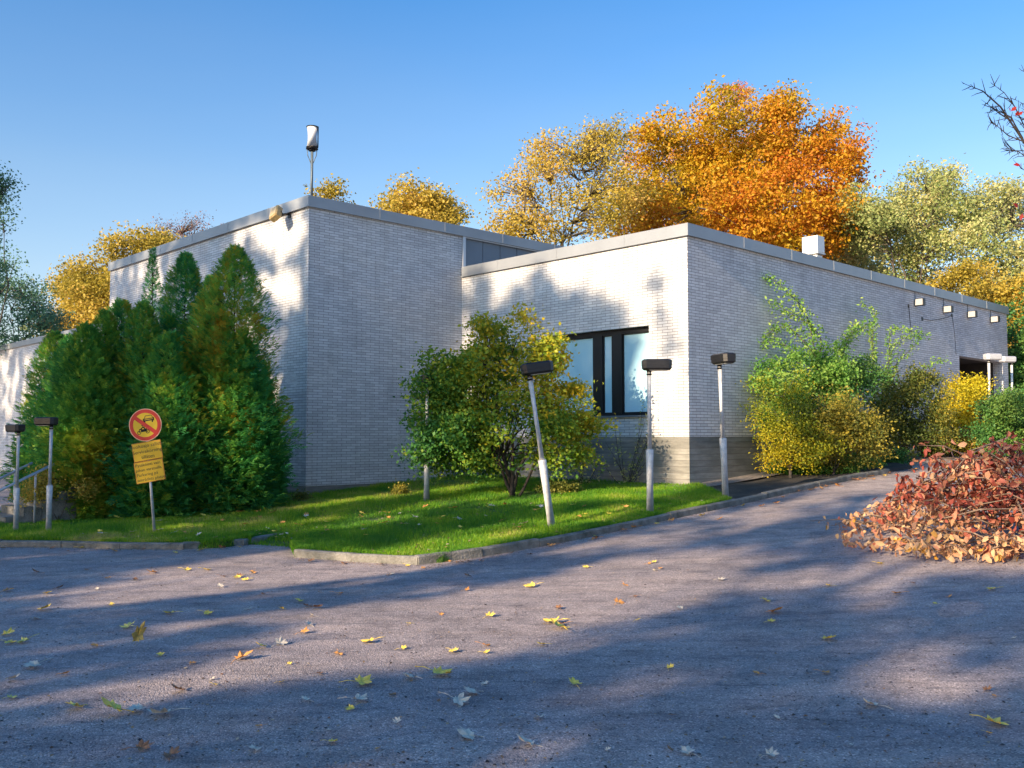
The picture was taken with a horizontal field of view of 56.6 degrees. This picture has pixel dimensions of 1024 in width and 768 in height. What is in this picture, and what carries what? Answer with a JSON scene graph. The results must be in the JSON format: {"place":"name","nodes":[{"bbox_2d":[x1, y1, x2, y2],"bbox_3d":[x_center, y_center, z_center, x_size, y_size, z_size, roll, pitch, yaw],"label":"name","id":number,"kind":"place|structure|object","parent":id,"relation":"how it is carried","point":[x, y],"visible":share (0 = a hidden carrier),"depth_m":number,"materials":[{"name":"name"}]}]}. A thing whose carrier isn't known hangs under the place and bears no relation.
{"place":"outdoors","nodes":[
{"label":"outdoors","id":0,"kind":"place"},
{"bbox_2d":[0,474,732,562],"bbox_3d":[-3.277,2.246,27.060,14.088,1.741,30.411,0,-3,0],"label":"lawn","id":1,"kind":"structure","parent":0,"point":[376,519],"depth_m":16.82,"materials":[{"name":"plant"}]},
{"bbox_2d":[5,424,25,529],"bbox_3d":[-7.966,1.557,15.190,0.329,1.824,0.182,-2,-4,30],"label":"lamp post","id":2,"kind":"object","parent":1,"relation":"on","point":[18,428],"visible":0.94,"depth_m":15.12,"materials":[{"name":"metal"}]},
{"bbox_2d":[0,330,64,502],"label":"thuja","id":3,"kind":"object","parent":1,"relation":"on","point":[45,349],"visible":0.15,"depth_m":19.64,"materials":[{"name":"green plant"}]},
{"bbox_2d":[0,490,76,523],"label":"steps","id":4,"kind":"structure","parent":1,"relation":"on","point":[25,513],"depth_m":17.09,"materials":[{"name":"concrete"}]},
{"bbox_2d":[0,462,53,522],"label":"handrail","id":5,"kind":"object","parent":4,"relation":"on","point":[34,474],"visible":0.71,"depth_m":16.79,"materials":[{"name":"metal"}]},
{"bbox_2d":[34,417,58,529],"bbox_3d":[-7.405,1.497,15.050,0.350,1.941,0.194,-1,-3,10],"label":"lamp post","id":6,"kind":"object","parent":1,"relation":"on","point":[50,422],"visible":0.94,"depth_m":15.01,"materials":[{"name":"metal"}]},
{"bbox_2d":[13,332,85,493],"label":"thuja","id":7,"kind":"object","parent":1,"relation":"on","point":[48,373],"visible":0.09,"depth_m":18.89,"materials":[{"name":"green plant"}]},
{"bbox_2d":[6,463,106,518],"bbox_3d":[-8.112,2.039,17.141,1.795,1.296,1.455,0,-3,0],"label":"shrub","id":8,"kind":"object","parent":1,"relation":"on","point":[41,484],"visible":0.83,"depth_m":16.98,"materials":[{"name":"green plant"}]},
{"bbox_2d":[22,320,136,519],"bbox_3d":[-7.984,0.755,17.957,2.318,3.970,2.214,2,-4,-29],"label":"thuja","id":9,"kind":"object","parent":1,"relation":"on","point":[79,439],"visible":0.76,"depth_m":17.53,"materials":[{"name":"green plant"}]},
{"bbox_2d":[53,307,138,509],"bbox_3d":[-7.878,0.628,18.481,1.891,4.265,1.974,0,-3,0],"label":"thuja","id":10,"kind":"object","parent":1,"relation":"on","point":[106,317],"visible":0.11,"depth_m":18.43,"materials":[{"name":"green plant"}]},
{"bbox_2d":[100,297,147,410],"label":"thuja","id":11,"kind":"object","parent":1,"relation":"on","point":[119,309],"visible":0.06,"depth_m":18.88,"materials":[{"name":"green plant"}]},
{"bbox_2d":[87,298,182,515],"bbox_3d":[-7.153,0.525,18.390,1.977,4.433,2.178,0,-3,0],"label":"thuja","id":12,"kind":"object","parent":1,"relation":"on","point":[141,309],"visible":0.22,"depth_m":18.13,"materials":[{"name":"green plant"}]},
{"bbox_2d":[129,409,165,530],"bbox_3d":[-5.721,1.469,15.012,0.547,2.168,0.061,-6,-3,0],"label":"traffic sign","id":13,"kind":"object","parent":1,"relation":"on","point":[145,425],"visible":1,"depth_m":15.01,"materials":[{"name":"metal"}]},
{"bbox_2d":[133,247,164,343],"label":"spruce tree","id":14,"kind":"object","parent":1,"relation":"on","point":[153,275],"visible":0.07,"depth_m":20.71,"materials":[{"name":"green plant"}]},
{"bbox_2d":[92,328,223,518],"bbox_3d":[-6.572,0.832,17.934,2.412,3.762,2.381,0,-3,0],"label":"thuja","id":15,"kind":"object","parent":1,"relation":"on","point":[172,490],"visible":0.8,"depth_m":17.47,"materials":[{"name":"green plant"}]},
{"bbox_2d":[150,250,215,441],"bbox_3d":[-6.677,-0.004,19.434,2.610,5.517,2.589,0,-3,0],"label":"thuja","id":16,"kind":"object","parent":1,"relation":"on","point":[185,263],"visible":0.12,"depth_m":19.26,"materials":[{"name":"green plant"}]},
{"bbox_2d":[181,274,235,501],"bbox_3d":[-6.006,0.243,18.924,2.179,4.943,1.996,-2,-4,34],"label":"thuja","id":17,"kind":"object","parent":1,"relation":"on","point":[206,278],"visible":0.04,"depth_m":18.71,"materials":[{"name":"green plant"}]},
{"bbox_2d":[173,243,314,514],"bbox_3d":[-5.403,-0.058,18.675,3.000,5.491,2.467,0,-3,0],"label":"thuja","id":18,"kind":"object","parent":1,"relation":"on","point":[236,373],"visible":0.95,"depth_m":18.09,"materials":[{"name":"green plant"}]},
{"bbox_2d":[244,376,296,507],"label":"thuja","id":19,"kind":"object","parent":1,"relation":"on","point":[283,476],"visible":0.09,"depth_m":18.59,"materials":[{"name":"green plant"}]},
{"bbox_2d":[290,487,315,500],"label":"ground plant","id":20,"kind":"object","parent":1,"relation":"on","point":[304,496],"visible":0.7,"depth_m":19.71,"materials":[{"name":"green plant"}]},
{"bbox_2d":[388,478,410,494],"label":"ground plant","id":21,"kind":"object","parent":1,"relation":"on","point":[401,488],"visible":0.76,"depth_m":19.77,"materials":[{"name":"yellow plant"}]},
{"bbox_2d":[421,374,437,500],"bbox_3d":[-1.540,1.123,18.528,0.470,2.605,0.260,1,-3,-20],"label":"lamp post","id":22,"kind":"object","parent":1,"relation":"on","point":[426,483],"visible":0.37,"depth_m":18.42,"materials":[{"name":"metal"}]},
{"bbox_2d":[390,302,620,496],"bbox_3d":[-0.201,0.405,18.544,4.383,4.017,2.824,-1,-3,23],"label":"leafy bush","id":23,"kind":"object","parent":1,"relation":"on","point":[458,418],"visible":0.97,"depth_m":18.25,"materials":[{"name":"green plant"}]},
{"bbox_2d":[520,360,554,525],"bbox_3d":[0.546,0.966,14.129,0.470,2.605,0.260,-8,-3,-12],"label":"lamp post","id":24,"kind":"object","parent":1,"relation":"on","point":[530,370],"visible":0.93,"depth_m":14.07,"materials":[{"name":"metal"}]},
{"bbox_2d":[529,477,585,494],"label":"ground plant","id":25,"kind":"object","parent":1,"relation":"on","point":[557,487],"visible":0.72,"depth_m":18.55,"materials":[{"name":"green plant"}]},
{"bbox_2d":[564,438,606,483],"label":"twiggy shrub","id":26,"kind":"object","parent":1,"relation":"on","point":[582,477],"visible":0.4,"depth_m":20.33,"materials":[{"name":"green plant"}]},
{"bbox_2d":[599,398,652,482],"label":"twiggy shrub","id":27,"kind":"object","parent":1,"relation":"on","point":[632,478],"visible":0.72,"depth_m":19.85,"materials":[{"name":"brown plant"}]},
{"bbox_2d":[641,359,671,511],"bbox_3d":[2.333,0.904,15.249,0.470,2.605,0.260,0,-3,0],"label":"lamp post","id":28,"kind":"object","parent":1,"relation":"on","point":[648,365],"visible":0.94,"depth_m":15.19,"materials":[{"name":"metal"}]},
{"bbox_2d":[711,353,735,495],"bbox_3d":[3.783,0.802,16.739,0.268,2.683,0.484,-1,-3,-22],"label":"lamp post","id":29,"kind":"object","parent":1,"relation":"on","point":[719,360],"visible":0.94,"depth_m":16.79,"materials":[{"name":"metal"}]},
{"bbox_2d":[585,450,896,486],"bbox_3d":[5.913,1.938,22.654,9.550,0.635,3.200,3,-4,-44],"label":"gravel strip","id":30,"kind":"object","parent":1,"relation":"on","point":[739,478],"visible":0.35,"depth_m":19.71,"materials":[{"name":"gravel"}]},
{"bbox_2d":[849,297,951,444],"bbox_3d":[9.572,-0.016,23.541,2.554,4.374,0.664,0,-3,0],"label":"arching shrub","id":31,"kind":"object","parent":30,"relation":"on","point":[889,353],"visible":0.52,"depth_m":23.58,"materials":[{"name":"green plant"}]},
{"bbox_2d":[0,450,1023,767],"bbox_3d":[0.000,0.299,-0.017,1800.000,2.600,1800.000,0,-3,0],"label":"road","id":32,"kind":"structure","parent":0,"point":[698,560],"depth_m":7.05,"materials":[{"name":"asphalt"}]},
{"bbox_2d":[2,627,14,634],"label":"fallen leaf","id":33,"kind":"object","parent":32,"relation":"on","point":[10,630],"visible":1,"depth_m":7.68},
{"bbox_2d":[0,161,31,331],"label":"birch tree","id":34,"kind":"object","parent":32,"relation":"on","point":[4,186],"visible":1,"depth_m":20.68,"materials":[{"name":"green plant"}]},
{"bbox_2d":[17,633,39,642],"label":"fallen leaf","id":35,"kind":"object","parent":32,"relation":"on","point":[22,639],"visible":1,"depth_m":7.41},
{"bbox_2d":[23,657,52,666],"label":"fallen leaf","id":36,"kind":"object","parent":32,"relation":"on","point":[33,663],"visible":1,"depth_m":6.61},
{"bbox_2d":[0,240,79,355],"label":"birch tree","id":37,"kind":"object","parent":32,"relation":"on","point":[47,319],"visible":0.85,"depth_m":37.95,"materials":[{"name":"green plant"}]},
{"bbox_2d":[0,324,102,471],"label":"brick wing","id":38,"kind":"structure","parent":32,"relation":"on","point":[15,358],"depth_m":36.15,"materials":[{"name":"brick"}]},
{"bbox_2d":[66,701,86,706],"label":"fallen leaf","id":39,"kind":"object","parent":32,"relation":"on","point":[74,704],"visible":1,"depth_m":5.59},
{"bbox_2d":[12,220,185,333],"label":"golden tree","id":40,"kind":"object","parent":32,"relation":"on","point":[83,290],"visible":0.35,"depth_m":45.04,"materials":[{"name":"yellow plant"}]},
{"bbox_2d":[101,697,133,711],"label":"fallen leaf","id":41,"kind":"object","parent":32,"relation":"on","point":[111,703],"visible":0.94,"depth_m":5.46,"materials":[{"name":"plant"}]},
{"bbox_2d":[119,621,134,627],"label":"fallen leaf","id":42,"kind":"object","parent":32,"relation":"on","point":[127,625],"visible":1,"depth_m":7.96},
{"bbox_2d":[122,739,153,750],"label":"fallen leaf","id":43,"kind":"object","parent":32,"relation":"on","point":[141,745],"visible":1,"depth_m":4.86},
{"bbox_2d":[132,621,146,642],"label":"fallen leaf","id":44,"kind":"object","parent":32,"relation":"on","point":[137,634],"visible":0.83,"depth_m":7.34,"materials":[{"name":"plant"}]},
{"bbox_2d":[126,701,153,710],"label":"fallen leaf","id":45,"kind":"object","parent":32,"relation":"on","point":[139,706],"visible":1,"depth_m":5.55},
{"bbox_2d":[147,708,190,712],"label":"fallen leaf","id":46,"kind":"object","parent":32,"relation":"on","point":[163,710],"visible":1,"depth_m":5.43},
{"bbox_2d":[162,745,180,761],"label":"fallen leaf","id":47,"kind":"object","parent":32,"relation":"on","point":[172,751],"visible":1,"depth_m":4.76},
{"bbox_2d":[124,210,223,239],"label":"bare tree","id":48,"kind":"object","parent":32,"relation":"on","point":[184,228],"visible":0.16,"depth_m":49.87,"materials":[{"name":"brown plant"}]},
{"bbox_2d":[171,684,191,690],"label":"fallen leaf","id":49,"kind":"object","parent":32,"relation":"on","point":[174,686],"visible":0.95,"depth_m":5.96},
{"bbox_2d":[231,650,252,663],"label":"fallen leaf","id":50,"kind":"object","parent":32,"relation":"on","point":[240,654],"visible":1,"depth_m":6.86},
{"bbox_2d":[249,743,260,749],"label":"fallen leaf","id":51,"kind":"object","parent":32,"relation":"on","point":[254,747],"visible":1,"depth_m":4.85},
{"bbox_2d":[275,636,287,644],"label":"fallen leaf","id":52,"kind":"object","parent":32,"relation":"on","point":[281,641],"visible":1,"depth_m":7.33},
{"bbox_2d":[304,173,356,204],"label":"golden tree","id":53,"kind":"object","parent":32,"relation":"on","point":[332,190],"visible":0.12,"depth_m":43.89,"materials":[{"name":"yellow plant"}]},
{"bbox_2d":[337,693,368,699],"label":"fallen leaf","id":54,"kind":"object","parent":32,"relation":"on","point":[362,697],"visible":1,"depth_m":5.76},
{"bbox_2d":[346,702,360,709],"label":"fallen leaf","id":55,"kind":"object","parent":32,"relation":"on","point":[349,707],"visible":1,"depth_m":5.58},
{"bbox_2d":[340,674,373,684],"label":"fallen leaf","id":56,"kind":"object","parent":32,"relation":"on","point":[362,680],"visible":1,"depth_m":6.16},
{"bbox_2d":[361,636,384,641],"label":"fallen leaf","id":57,"kind":"object","parent":32,"relation":"on","point":[367,640],"visible":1,"depth_m":7.40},
{"bbox_2d":[392,716,401,725],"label":"fallen leaf","id":58,"kind":"object","parent":32,"relation":"on","point":[396,719],"visible":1,"depth_m":5.33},
{"bbox_2d":[402,672,422,678],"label":"fallen leaf","id":59,"kind":"object","parent":32,"relation":"on","point":[408,675],"visible":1,"depth_m":6.29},
{"bbox_2d":[368,167,485,225],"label":"golden tree","id":60,"kind":"object","parent":32,"relation":"on","point":[426,203],"visible":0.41,"depth_m":47.57,"materials":[{"name":"yellow plant"}]},
{"bbox_2d":[415,666,451,673],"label":"fallen leaf","id":61,"kind":"object","parent":32,"relation":"on","point":[440,670],"visible":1,"depth_m":6.40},
{"bbox_2d":[0,469,889,564],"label":"kerb","id":62,"kind":"structure","parent":32,"relation":"on","point":[429,558],"depth_m":13.57,"materials":[{"name":"concrete"}]},
{"bbox_2d":[439,692,470,705],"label":"fallen leaf","id":63,"kind":"object","parent":32,"relation":"on","point":[460,699],"visible":1,"depth_m":5.72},
{"bbox_2d":[457,726,483,739],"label":"fallen leaf","id":64,"kind":"object","parent":32,"relation":"on","point":[466,733],"visible":0.97,"depth_m":5.05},
{"bbox_2d":[464,686,483,693],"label":"fallen leaf","id":65,"kind":"object","parent":32,"relation":"on","point":[468,689],"visible":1,"depth_m":5.91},
{"bbox_2d":[0,470,1023,767],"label":"leaf litter","id":66,"kind":"object","parent":32,"relation":"on","point":[502,658],"visible":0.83,"depth_m":6.09,"materials":[{"name":"plant"}]},
{"bbox_2d":[516,733,542,746],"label":"fallen leaf","id":67,"kind":"object","parent":32,"relation":"on","point":[524,739],"visible":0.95,"depth_m":4.93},
{"bbox_2d":[524,582,543,586],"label":"fallen leaf","id":68,"kind":"object","parent":32,"relation":"on","point":[530,585],"visible":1,"depth_m":10.02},
{"bbox_2d":[543,616,569,621],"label":"fallen leaf","id":69,"kind":"object","parent":32,"relation":"on","point":[549,620],"visible":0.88,"depth_m":8.16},
{"bbox_2d":[108,195,1008,493],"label":"brick building","id":70,"kind":"structure","parent":32,"relation":"on","point":[364,299],"depth_m":21.76,"materials":[{"name":"brick"}]},
{"bbox_2d":[269,205,290,222],"bbox_3d":[-5.303,-3.870,21.675,0.509,0.400,0.370,3,-4,-44],"label":"floodlight","id":71,"kind":"object","parent":70,"relation":"attached to","point":[276,213],"visible":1,"depth_m":21.54,"materials":[{"name":"beige glass"}]},
{"bbox_2d":[306,125,318,195],"bbox_3d":[-4.678,-5.037,22.215,0.296,2.023,0.290,0,-3,0],"label":"mast lamp","id":72,"kind":"object","parent":70,"relation":"on","point":[312,146],"visible":0.98,"depth_m":22.19,"materials":[{"name":"grey metal"}]},
{"bbox_2d":[545,326,648,417],"bbox_3d":[1.841,-0.208,21.051,0.290,1.914,3.224,3,-4,-44],"label":"window","id":73,"kind":"structure","parent":70,"relation":"in","point":[613,358],"depth_m":20.72,"materials":[{"name":"black glass"}]},
{"bbox_2d":[914,298,925,305],"bbox_3d":[11.416,-2.450,26.609,0.152,0.520,0.271,3,-4,-44],"label":"wall lamp","id":74,"kind":"object","parent":70,"relation":"attached to","point":[920,301],"visible":1,"depth_m":26.54,"materials":[{"name":"black paint"}]},
{"bbox_2d":[943,299,953,312],"bbox_3d":[12.832,-2.357,27.963,0.152,0.520,0.271,3,-4,-44],"label":"wall lamp","id":75,"kind":"object","parent":70,"relation":"attached to","point":[948,309],"visible":1,"depth_m":27.90,"materials":[{"name":"black paint"}]},
{"bbox_2d":[967,304,977,317],"bbox_3d":[14.155,-2.302,29.231,0.152,0.520,0.271,3,-4,-44],"label":"wall lamp","id":76,"kind":"object","parent":70,"relation":"attached to","point":[972,314],"visible":1,"depth_m":29.17,"materials":[{"name":"black paint"}]},
{"bbox_2d":[990,310,999,322],"bbox_3d":[15.516,-2.237,30.534,0.152,0.520,0.271,3,-4,-44],"label":"wall lamp","id":77,"kind":"object","parent":70,"relation":"attached to","point":[994,319],"visible":1,"depth_m":30.47,"materials":[{"name":"black paint"}]},
{"bbox_2d":[550,618,568,629],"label":"fallen leaf","id":78,"kind":"object","parent":32,"relation":"on","point":[556,622],"visible":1,"depth_m":7.95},
{"bbox_2d":[569,677,581,688],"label":"fallen leaf","id":79,"kind":"object","parent":32,"relation":"on","point":[573,681],"visible":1,"depth_m":6.14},
{"bbox_2d":[614,597,624,603],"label":"fallen leaf","id":80,"kind":"object","parent":32,"relation":"on","point":[616,600],"visible":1,"depth_m":9.06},
{"bbox_2d":[680,745,701,757],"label":"fallen leaf","id":81,"kind":"object","parent":32,"relation":"on","point":[687,749],"visible":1,"depth_m":4.81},
{"bbox_2d":[578,74,885,261],"bbox_3d":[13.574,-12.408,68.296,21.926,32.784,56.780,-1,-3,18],"label":"maple tree","id":82,"kind":"object","parent":32,"relation":"on","point":[772,172],"visible":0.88,"depth_m":43.86,"materials":[{"name":"orange plant"}]},
{"bbox_2d":[760,746,778,757],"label":"fallen leaf","id":83,"kind":"object","parent":32,"relation":"on","point":[770,751],"visible":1,"depth_m":4.77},
{"bbox_2d":[708,462,911,498],"bbox_3d":[6.319,1.990,23.150,5.103,0.947,13.752,0,-3,0],"label":"soil bed","id":84,"kind":"object","parent":32,"relation":"on","point":[745,488],"visible":0.28,"depth_m":18.99,"materials":[{"name":"soil"}]},
{"bbox_2d":[762,459,806,474],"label":"ground plant","id":85,"kind":"object","parent":84,"relation":"on","point":[795,471],"visible":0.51,"depth_m":20.45,"materials":[{"name":"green plant"}]},
{"bbox_2d":[735,362,855,477],"bbox_3d":[5.872,0.838,19.621,2.200,2.605,1.985,1,-3,-17],"label":"shrub","id":86,"kind":"object","parent":84,"relation":"on","point":[790,428],"visible":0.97,"depth_m":19.42,"materials":[{"name":"yellow plant"}]},
{"bbox_2d":[744,271,879,461],"bbox_3d":[6.441,-0.209,20.860,3.406,4.681,1.976,2,-4,-28],"label":"arching shrub","id":87,"kind":"object","parent":84,"relation":"on","point":[836,367],"visible":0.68,"depth_m":20.85,"materials":[{"name":"green plant"}]},
{"bbox_2d":[800,457,866,474],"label":"ground plant","id":88,"kind":"object","parent":84,"relation":"on","point":[829,469],"visible":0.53,"depth_m":20.19,"materials":[{"name":"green plant"}]},
{"bbox_2d":[777,379,900,474],"bbox_3d":[6.873,1.002,20.053,2.715,2.207,2.038,0,-3,0],"label":"shrub","id":89,"kind":"object","parent":84,"relation":"on","point":[843,421],"visible":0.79,"depth_m":19.73,"materials":[{"name":"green plant"}]},
{"bbox_2d":[810,351,900,453],"bbox_3d":[7.639,0.618,21.524,2.240,2.872,2.030,0,-3,0],"label":"shrub","id":90,"kind":"object","parent":84,"relation":"on","point":[869,379],"visible":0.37,"depth_m":21.32,"materials":[{"name":"green plant"}]},
{"bbox_2d":[829,452,889,468],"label":"ground plant","id":91,"kind":"object","parent":84,"relation":"on","point":[871,458],"visible":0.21,"depth_m":21.15,"materials":[{"name":"green plant"}]},
{"bbox_2d":[869,443,927,464],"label":"ground plant","id":92,"kind":"object","parent":84,"relation":"on","point":[900,458],"visible":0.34,"depth_m":21.99,"materials":[{"name":"green plant"}]},
{"bbox_2d":[814,222,919,277],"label":"pale tree","id":93,"kind":"object","parent":32,"relation":"on","point":[855,260],"visible":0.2,"depth_m":46.46,"materials":[{"name":"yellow plant"}]},
{"bbox_2d":[863,698,892,708],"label":"fallen leaf","id":94,"kind":"object","parent":32,"relation":"on","point":[868,701],"visible":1,"depth_m":5.63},
{"bbox_2d":[823,153,992,293],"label":"pale tree","id":95,"kind":"object","parent":32,"relation":"on","point":[899,216],"visible":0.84,"depth_m":41.86,"materials":[{"name":"green plant"}]},
{"bbox_2d":[856,360,969,462],"bbox_3d":[9.619,0.833,23.148,3.029,2.750,2.445,0,-3,0],"label":"shrub","id":96,"kind":"object","parent":32,"relation":"on","point":[898,397],"visible":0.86,"depth_m":22.70,"materials":[{"name":"green plant"}]},
{"bbox_2d":[811,430,1023,562],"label":"brush heap","id":97,"kind":"object","parent":32,"relation":"on","point":[1006,497],"visible":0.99,"depth_m":11.36,"materials":[{"name":"red plant"}]},
{"bbox_2d":[912,425,988,456],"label":"shrub","id":98,"kind":"object","parent":32,"relation":"on","point":[962,449],"visible":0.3,"depth_m":23.60,"materials":[{"name":"green plant"}]},
{"bbox_2d":[922,368,998,431],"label":"shrub","id":99,"kind":"object","parent":32,"relation":"on","point":[972,391],"visible":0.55,"depth_m":24.73,"materials":[{"name":"yellow plant"}]},
{"bbox_2d":[918,252,1023,346],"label":"orange tree","id":100,"kind":"object","parent":32,"relation":"on","point":[1006,293],"visible":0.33,"depth_m":35.70,"materials":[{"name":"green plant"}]},
{"bbox_2d":[933,172,1023,301],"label":"pale tree","id":101,"kind":"object","parent":32,"relation":"on","point":[1005,218],"visible":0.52,"depth_m":39.89,"materials":[{"name":"green plant"}]},
{"bbox_2d":[969,714,1008,724],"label":"fallen leaf","id":102,"kind":"object","parent":32,"relation":"on","point":[997,720],"visible":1,"depth_m":5.28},
{"bbox_2d":[959,383,1023,459],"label":"shrub","id":103,"kind":"object","parent":32,"relation":"on","point":[1004,410],"visible":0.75,"depth_m":21.89,"materials":[{"name":"green plant"}]},
{"bbox_2d":[961,65,1023,219],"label":"bare tree","id":104,"kind":"object","parent":32,"relation":"on","point":[1016,129],"visible":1,"depth_m":8.14,"materials":[{"name":"brown plant"}]},
{"bbox_2d":[983,353,1001,399],"bbox_3d":[13.459,0.469,26.537,0.475,2.634,0.263,1,-3,-10],"label":"lamp post","id":105,"kind":"object","parent":32,"relation":"on","point":[988,357],"visible":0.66,"depth_m":26.51,"materials":[{"name":"metal"}]},
{"bbox_2d":[999,356,1015,421],"bbox_3d":[14.377,0.466,27.496,0.457,2.531,0.253,1,-3,-10],"label":"lamp post","id":106,"kind":"object","parent":32,"relation":"on","point":[1008,359],"visible":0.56,"depth_m":27.48,"materials":[{"name":"metal"}]},
{"bbox_2d":[995,283,1023,416],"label":"dark tree","id":107,"kind":"object","parent":32,"relation":"on","point":[1015,349],"visible":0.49,"depth_m":32.72,"materials":[{"name":"green plant"}]},
{"bbox_2d":[0,0,1023,343],"label":"sky","id":108,"kind":"structure","parent":0,"point":[121,111],"materials":[{"name":"blue"}]},
{"bbox_2d":[475,109,668,246],"bbox_3d":[2.248,-4.543,37.750,7.597,13.789,6.465,0,-3,0],"label":"golden tree","id":109,"kind":"object","parent":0,"point":[585,156],"visible":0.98,"depth_m":37.93,"materials":[{"name":"yellow plant"}]}
]}

